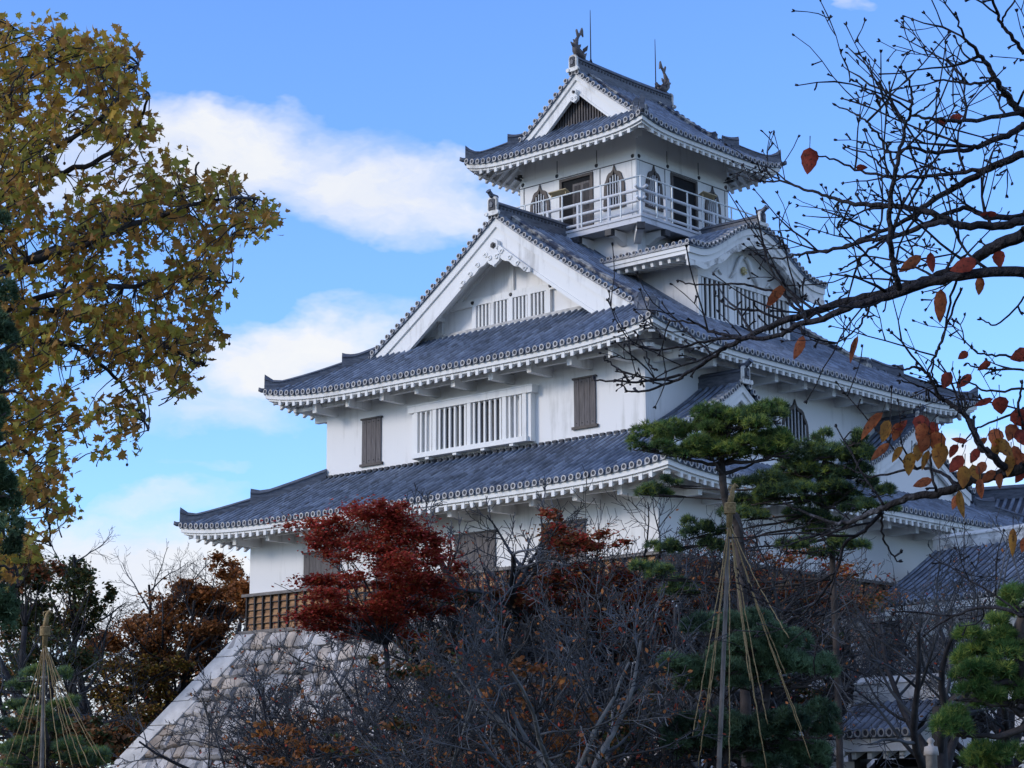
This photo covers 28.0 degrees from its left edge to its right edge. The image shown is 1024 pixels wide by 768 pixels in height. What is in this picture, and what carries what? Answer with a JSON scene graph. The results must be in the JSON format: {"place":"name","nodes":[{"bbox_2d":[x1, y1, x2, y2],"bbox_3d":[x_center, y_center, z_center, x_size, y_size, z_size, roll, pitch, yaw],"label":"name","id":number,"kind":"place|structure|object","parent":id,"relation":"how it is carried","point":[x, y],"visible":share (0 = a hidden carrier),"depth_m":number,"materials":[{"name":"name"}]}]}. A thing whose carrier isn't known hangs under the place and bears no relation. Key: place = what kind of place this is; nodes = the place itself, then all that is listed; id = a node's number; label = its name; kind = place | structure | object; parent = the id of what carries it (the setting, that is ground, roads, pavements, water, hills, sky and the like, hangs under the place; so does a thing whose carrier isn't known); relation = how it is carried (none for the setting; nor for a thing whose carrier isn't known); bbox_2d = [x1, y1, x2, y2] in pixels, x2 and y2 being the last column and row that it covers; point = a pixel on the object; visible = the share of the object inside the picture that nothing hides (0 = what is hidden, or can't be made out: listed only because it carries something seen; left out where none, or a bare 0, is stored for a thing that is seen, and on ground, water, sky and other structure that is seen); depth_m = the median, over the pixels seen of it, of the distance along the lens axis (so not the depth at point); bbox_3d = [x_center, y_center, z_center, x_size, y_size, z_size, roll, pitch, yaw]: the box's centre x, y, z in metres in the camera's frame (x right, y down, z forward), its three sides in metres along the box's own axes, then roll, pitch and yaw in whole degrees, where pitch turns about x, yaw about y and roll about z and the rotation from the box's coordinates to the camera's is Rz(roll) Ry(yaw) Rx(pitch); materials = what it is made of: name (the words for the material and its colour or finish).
{"place":"outdoors","nodes":[
{"label":"outdoors","id":0,"kind":"place"},
{"bbox_2d":[0,0,1023,767],"label":"sky","id":1,"kind":"structure","parent":0,"point":[358,117],"materials":[{"name":"blue"}]},
{"bbox_2d":[924,737,938,767],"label":"stone post","id":2,"kind":"object","parent":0,"point":[931,752],"visible":1,"depth_m":39.84,"materials":[{"name":"grey stone"}]},
{"label":"ground","id":3,"kind":"structure","parent":0,"visible":0},
{"bbox_2d":[0,209,28,633],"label":"pine tree","id":4,"kind":"object","parent":3,"relation":"on","point":[11,543],"visible":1,"depth_m":23.77,"materials":[{"name":"green plant"}]},
{"bbox_2d":[0,540,65,757],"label":"autumn tree","id":5,"kind":"object","parent":3,"relation":"on","point":[40,568],"visible":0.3,"depth_m":79.82,"materials":[{"name":"brown plant"}]},
{"bbox_2d":[5,610,105,767],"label":"yukitsuri rope support","id":6,"kind":"object","parent":3,"relation":"on","point":[45,628],"visible":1,"depth_m":37.52,"materials":[{"name":"beige fabric"}]},
{"bbox_2d":[0,662,112,767],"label":"pine tree","id":7,"kind":"object","parent":3,"relation":"on","point":[25,759],"visible":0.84,"depth_m":38.91,"materials":[{"name":"green plant"}]},
{"bbox_2d":[0,553,119,699],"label":"autumn tree","id":8,"kind":"object","parent":3,"relation":"on","point":[87,603],"visible":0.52,"depth_m":86.34,"materials":[{"name":"green plant"}]},
{"bbox_2d":[0,696,134,767],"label":"autumn tree","id":9,"kind":"object","parent":3,"relation":"on","point":[104,736],"visible":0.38,"depth_m":60.84,"materials":[{"name":"brown plant"}]},
{"bbox_2d":[0,570,146,762],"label":"bare cherry tree","id":10,"kind":"object","parent":3,"relation":"on","point":[6,677],"visible":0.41,"depth_m":76.27,"materials":[{"name":"brown plant"}]},
{"bbox_2d":[55,702,170,767],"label":"autumn tree","id":11,"kind":"object","parent":3,"relation":"on","point":[137,729],"visible":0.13,"depth_m":88.89,"materials":[{"name":"brown plant"}]},
{"bbox_2d":[0,520,227,767],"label":"bare cherry tree","id":12,"kind":"object","parent":3,"relation":"on","point":[84,705],"visible":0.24,"depth_m":89.10,"materials":[{"name":"brown plant"}]},
{"bbox_2d":[0,621,243,766],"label":"distant wood","id":13,"kind":"object","parent":3,"relation":"on","point":[97,707],"visible":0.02,"depth_m":137.71,"materials":[{"name":"brown plant"}]},
{"bbox_2d":[50,595,198,725],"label":"autumn tree","id":14,"kind":"object","parent":3,"relation":"on","point":[154,671],"visible":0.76,"depth_m":91.55,"materials":[{"name":"brown plant"}]},
{"bbox_2d":[0,8,290,591],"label":"plane tree","id":15,"kind":"object","parent":3,"relation":"on","point":[108,319],"visible":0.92,"depth_m":28.69,"materials":[{"name":"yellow plant"}]},
{"bbox_2d":[58,539,249,747],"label":"bare cherry tree","id":16,"kind":"object","parent":3,"relation":"on","point":[183,685],"visible":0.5,"depth_m":93.34,"materials":[{"name":"brown plant"}]},
{"bbox_2d":[81,584,238,715],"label":"autumn tree","id":17,"kind":"object","parent":3,"relation":"on","point":[204,631],"visible":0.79,"depth_m":93.30,"materials":[{"name":"brown plant"}]},
{"bbox_2d":[85,552,246,713],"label":"bare cherry tree","id":18,"kind":"object","parent":3,"relation":"on","point":[237,630],"visible":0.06,"depth_m":98.44,"materials":[{"name":"brown plant"}]},
{"bbox_2d":[162,549,249,652],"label":"autumn tree","id":19,"kind":"object","parent":3,"relation":"on","point":[233,589],"visible":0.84,"depth_m":94.16,"materials":[{"name":"orange plant"}]},
{"bbox_2d":[99,635,393,767],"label":"bare cherry tree","id":20,"kind":"object","parent":3,"relation":"on","point":[212,729],"visible":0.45,"depth_m":46.16,"materials":[{"name":"brown plant"}]},
{"bbox_2d":[234,711,348,767],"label":"autumn shrub","id":21,"kind":"object","parent":3,"relation":"on","point":[276,732],"visible":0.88,"depth_m":40.16,"materials":[{"name":"orange plant"}]},
{"bbox_2d":[164,632,420,767],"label":"bare cherry tree","id":22,"kind":"object","parent":3,"relation":"on","point":[264,712],"visible":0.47,"depth_m":44.12,"materials":[{"name":"brown plant"}]},
{"bbox_2d":[235,670,408,767],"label":"bare cherry tree","id":23,"kind":"object","parent":3,"relation":"on","point":[333,757],"visible":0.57,"depth_m":40.19,"materials":[{"name":"brown plant"}]},
{"bbox_2d":[220,664,480,767],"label":"bare cherry tree","id":24,"kind":"object","parent":3,"relation":"on","point":[267,741],"visible":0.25,"depth_m":43.54,"materials":[{"name":"brown plant"}]},
{"bbox_2d":[257,625,477,767],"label":"bare cherry tree","id":25,"kind":"object","parent":3,"relation":"on","point":[380,706],"visible":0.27,"depth_m":41.55,"materials":[{"name":"brown plant"}]},
{"bbox_2d":[260,494,480,754],"bbox_3d":[-3.210,7.193,49.369,5.132,9.099,4.755,-10,-15,41],"label":"maple tree","id":26,"kind":"object","parent":3,"relation":"on","point":[387,601],"visible":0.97,"depth_m":49.34,"materials":[{"name":"red plant"}]},
{"bbox_2d":[226,616,548,767],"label":"bare cherry tree","id":27,"kind":"object","parent":3,"relation":"on","point":[368,675],"visible":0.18,"depth_m":45.94,"materials":[{"name":"brown plant"}]},
{"bbox_2d":[249,610,560,767],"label":"bare cherry tree","id":28,"kind":"object","parent":3,"relation":"on","point":[339,686],"visible":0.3,"depth_m":42.63,"materials":[{"name":"brown plant"}]},
{"bbox_2d":[237,499,573,767],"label":"bare cherry tree","id":29,"kind":"object","parent":3,"relation":"on","point":[401,648],"visible":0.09,"depth_m":50.66,"materials":[{"name":"brown plant"}]},
{"bbox_2d":[324,650,491,767],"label":"autumn shrub","id":30,"kind":"object","parent":3,"relation":"on","point":[373,659],"visible":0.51,"depth_m":36.37,"materials":[{"name":"brown plant"}]},
{"bbox_2d":[292,605,541,767],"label":"bare cherry tree","id":31,"kind":"object","parent":3,"relation":"on","point":[403,757],"visible":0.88,"depth_m":32.22,"materials":[{"name":"grey plant"}]},
{"bbox_2d":[289,530,580,766],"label":"bare cherry tree","id":32,"kind":"object","parent":3,"relation":"on","point":[348,567],"visible":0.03,"depth_m":56.44,"materials":[{"name":"brown plant"}]},
{"bbox_2d":[364,692,527,767],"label":"bare cherry tree","id":33,"kind":"object","parent":3,"relation":"on","point":[483,693],"visible":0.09,"depth_m":36.59,"materials":[{"name":"brown plant"}]},
{"bbox_2d":[393,586,539,767],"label":"autumn shrub","id":34,"kind":"object","parent":3,"relation":"on","point":[470,595],"visible":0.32,"depth_m":51.55,"materials":[{"name":"red plant"}]},
{"bbox_2d":[314,475,657,709],"bbox_3d":[-0.867,7.801,54.433,8.454,10.134,13.180,-3,-12,13],"label":"bare cherry tree","id":35,"kind":"object","parent":3,"relation":"on","point":[538,554],"visible":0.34,"depth_m":52.20,"materials":[{"name":"brown plant"}]},
{"bbox_2d":[433,562,574,628],"bbox_3d":[0.138,9.311,59.167,3.715,8.805,6.116,5,-13,-25],"label":"autumn shrub","id":36,"kind":"object","parent":3,"relation":"on","point":[458,578],"visible":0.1,"depth_m":61.52,"materials":[{"name":"brown plant"}]},
{"bbox_2d":[110,600,900,767],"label":"stone rampart","id":37,"kind":"object","parent":3,"relation":"on","point":[224,660],"visible":0.06,"depth_m":82.77,"materials":[{"name":"stone"}]},
{"bbox_2d":[173,13,1023,633],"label":"castle keep","id":38,"kind":"structure","parent":37,"relation":"on","point":[465,385],"depth_m":84.14,"materials":[{"name":"white paint"}]},
{"bbox_2d":[406,384,538,459],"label":"lattice window","id":39,"kind":"structure","parent":38,"relation":"in","point":[484,421],"depth_m":81.58,"materials":[{"name":"white wood"}]},
{"bbox_2d":[782,399,808,441],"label":"bell window","id":40,"kind":"structure","parent":38,"relation":"in","point":[798,424],"depth_m":83.55,"materials":[{"name":"white wood"}]},
{"bbox_2d":[461,687,574,767],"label":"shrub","id":41,"kind":"object","parent":3,"relation":"on","point":[507,744],"visible":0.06,"depth_m":37.43,"materials":[{"name":"brown plant"}]},
{"bbox_2d":[357,560,708,767],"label":"bare cherry tree","id":42,"kind":"object","parent":3,"relation":"on","point":[613,722],"visible":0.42,"depth_m":35.43,"materials":[{"name":"grey plant"}]},
{"bbox_2d":[407,560,671,764],"bbox_3d":[0.469,8.143,50.954,8.389,7.857,5.318,-5,-12,21],"label":"bare cherry tree","id":43,"kind":"object","parent":3,"relation":"on","point":[517,657],"visible":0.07,"depth_m":50.64,"materials":[{"name":"brown plant"}]},
{"bbox_2d":[473,655,606,767],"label":"autumn shrub","id":44,"kind":"object","parent":3,"relation":"on","point":[550,744],"visible":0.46,"depth_m":34.07,"materials":[{"name":"brown plant"}]},
{"bbox_2d":[379,561,742,767],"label":"bare cherry tree","id":45,"kind":"object","parent":3,"relation":"on","point":[493,714],"visible":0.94,"depth_m":32.01,"materials":[{"name":"grey plant"}]},
{"bbox_2d":[409,546,715,767],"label":"bare cherry tree","id":46,"kind":"object","parent":3,"relation":"on","point":[570,631],"visible":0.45,"depth_m":44.27,"materials":[{"name":"brown plant"}]},
{"bbox_2d":[334,518,821,756],"bbox_3d":[1.755,8.080,54.858,13.422,9.584,6.698,4,-12,-19],"label":"bare cherry tree","id":47,"kind":"object","parent":3,"relation":"on","point":[405,642],"visible":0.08,"depth_m":53.67,"materials":[{"name":"brown plant"}]},
{"bbox_2d":[424,661,735,767],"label":"shrub","id":48,"kind":"object","parent":3,"relation":"on","point":[687,754],"visible":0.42,"depth_m":34.89,"materials":[{"name":"brown plant"}]},
{"bbox_2d":[479,507,699,686],"bbox_3d":[2.082,7.505,50.540,4.974,8.888,4.413,-10,-15,41],"label":"maple tree","id":49,"kind":"object","parent":3,"relation":"on","point":[587,543],"visible":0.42,"depth_m":50.52,"materials":[{"name":"red leaf"},{"name":"dark red leaf"},{"name":"dark bark"}]},
{"bbox_2d":[426,495,754,758],"bbox_3d":[1.453,8.023,55.137,9.694,9.834,9.664,-4,-12,18],"label":"bare cherry tree","id":50,"kind":"object","parent":3,"relation":"on","point":[578,563],"visible":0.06,"depth_m":53.40,"materials":[{"name":"brown plant"}]},
{"bbox_2d":[413,520,785,767],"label":"bare cherry tree","id":51,"kind":"object","parent":3,"relation":"on","point":[712,574],"visible":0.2,"depth_m":51.74,"materials":[{"name":"brown plant"}]},
{"bbox_2d":[530,679,668,767],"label":"autumn shrub","id":52,"kind":"object","parent":3,"relation":"on","point":[622,733],"visible":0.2,"depth_m":44.95,"materials":[{"name":"brown plant"}]},
{"bbox_2d":[385,465,860,761],"bbox_3d":[2.768,7.082,51.093,11.796,10.028,8.690,-2,-12,8],"label":"bare cherry tree","id":53,"kind":"object","parent":3,"relation":"on","point":[601,657],"visible":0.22,"depth_m":50.49,"materials":[{"name":"brown plant"}]},
{"bbox_2d":[434,506,899,767],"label":"bare cherry tree","id":54,"kind":"object","parent":3,"relation":"on","point":[597,693],"visible":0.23,"depth_m":50.11,"materials":[{"name":"brown plant"}]},
{"bbox_2d":[623,396,795,767],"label":"pine tree","id":55,"kind":"object","parent":3,"relation":"on","point":[714,423],"visible":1,"depth_m":41.68,"materials":[{"name":"green plant"}]},
{"bbox_2d":[573,522,845,767],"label":"bare cherry tree","id":56,"kind":"object","parent":3,"relation":"on","point":[759,703],"visible":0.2,"depth_m":50.05,"materials":[{"name":"brown plant"}]},
{"bbox_2d":[555,517,874,767],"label":"bare cherry tree","id":57,"kind":"object","parent":3,"relation":"on","point":[655,687],"visible":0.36,"depth_m":42.76,"materials":[{"name":"brown plant"}]},
{"bbox_2d":[606,597,855,767],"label":"shrub","id":58,"kind":"object","parent":3,"relation":"on","point":[695,764],"visible":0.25,"depth_m":41.56,"materials":[{"name":"brown plant"}]},
{"bbox_2d":[653,604,844,767],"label":"pine tree","id":59,"kind":"object","parent":3,"relation":"on","point":[780,726],"visible":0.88,"depth_m":34.68,"materials":[{"name":"green plant"}]},
{"bbox_2d":[692,483,810,767],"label":"yukitsuri rope support","id":60,"kind":"object","parent":3,"relation":"on","point":[729,507],"visible":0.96,"depth_m":33.50,"materials":[{"name":"beige fabric"}]},
{"bbox_2d":[621,515,881,766],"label":"bare cherry tree","id":61,"kind":"object","parent":3,"relation":"on","point":[789,623],"visible":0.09,"depth_m":52.47,"materials":[{"name":"brown plant"}]},
{"bbox_2d":[627,424,902,767],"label":"pine tree","id":62,"kind":"object","parent":3,"relation":"on","point":[775,484],"visible":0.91,"depth_m":43.83,"materials":[{"name":"green plant"}]},
{"bbox_2d":[635,559,894,708],"bbox_3d":[7.224,9.373,59.806,8.481,8.889,4.468,0,-12,-3],"label":"autumn shrub","id":63,"kind":"object","parent":3,"relation":"on","point":[879,598],"visible":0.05,"depth_m":60.44,"materials":[{"name":"brown plant"}]},
{"bbox_2d":[628,541,902,767],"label":"bare cherry tree","id":64,"kind":"object","parent":3,"relation":"on","point":[776,701],"visible":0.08,"depth_m":55.34,"materials":[{"name":"brown plant"}]},
{"bbox_2d":[668,532,876,721],"bbox_3d":[6.643,7.966,51.367,5.570,8.311,2.836,0,-12,-3],"label":"maple tree","id":65,"kind":"object","parent":3,"relation":"on","point":[788,558],"visible":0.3,"depth_m":52.20,"materials":[{"name":"orange plant"}]},
{"bbox_2d":[632,531,916,767],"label":"bare cherry tree","id":66,"kind":"object","parent":3,"relation":"on","point":[842,680],"visible":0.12,"depth_m":57.15,"materials":[{"name":"brown plant"}]},
{"bbox_2d":[685,596,869,730],"bbox_3d":[7.045,9.301,55.746,5.570,7.414,4.942,-10,-15,41],"label":"autumn shrub","id":67,"kind":"object","parent":3,"relation":"on","point":[808,693],"visible":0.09,"depth_m":54.40,"materials":[{"name":"brown plant"}]},
{"bbox_2d":[593,0,1023,678],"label":"cherry tree","id":68,"kind":"object","parent":3,"relation":"on","point":[927,434],"visible":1,"depth_m":7.40,"materials":[{"name":"black plant"}]},
{"bbox_2d":[771,517,1023,767],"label":"bare cherry tree","id":69,"kind":"object","parent":3,"relation":"on","point":[955,765],"visible":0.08,"depth_m":59.46,"materials":[{"name":"brown plant"}]},
{"bbox_2d":[793,514,1002,767],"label":"bare cherry tree","id":70,"kind":"object","parent":3,"relation":"on","point":[850,653],"visible":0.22,"depth_m":60.21,"materials":[{"name":"brown plant"}]},
{"bbox_2d":[826,673,976,767],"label":"roofed gate","id":71,"kind":"structure","parent":3,"relation":"on","point":[861,755],"depth_m":51.48,"materials":[{"name":"grey tile"}]},
{"bbox_2d":[802,513,1015,767],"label":"bare cherry tree","id":72,"kind":"object","parent":3,"relation":"on","point":[959,746],"visible":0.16,"depth_m":55.19,"materials":[{"name":"brown plant"}]},
{"bbox_2d":[812,506,1023,767],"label":"bare cherry tree","id":73,"kind":"object","parent":3,"relation":"on","point":[945,756],"visible":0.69,"depth_m":46.17,"materials":[{"name":"brown plant"}]},
{"bbox_2d":[857,551,1023,764],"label":"bare cherry tree","id":74,"kind":"object","parent":3,"relation":"on","point":[1006,724],"visible":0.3,"depth_m":51.24,"materials":[{"name":"brown plant"}]},
{"bbox_2d":[867,524,1023,767],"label":"castle wing","id":75,"kind":"structure","parent":3,"relation":"on","point":[919,574],"depth_m":79.49,"materials":[{"name":"grey tile"}]},
{"bbox_2d":[925,579,1023,767],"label":"pine tree","id":76,"kind":"object","parent":3,"relation":"on","point":[999,639],"visible":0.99,"depth_m":26.90,"materials":[{"name":"green plant"}]},
{"bbox_2d":[970,484,1023,522],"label":"castle hall","id":77,"kind":"structure","parent":3,"relation":"on","point":[1009,497],"depth_m":92.19,"materials":[{"name":"grey tile"}]}
]}

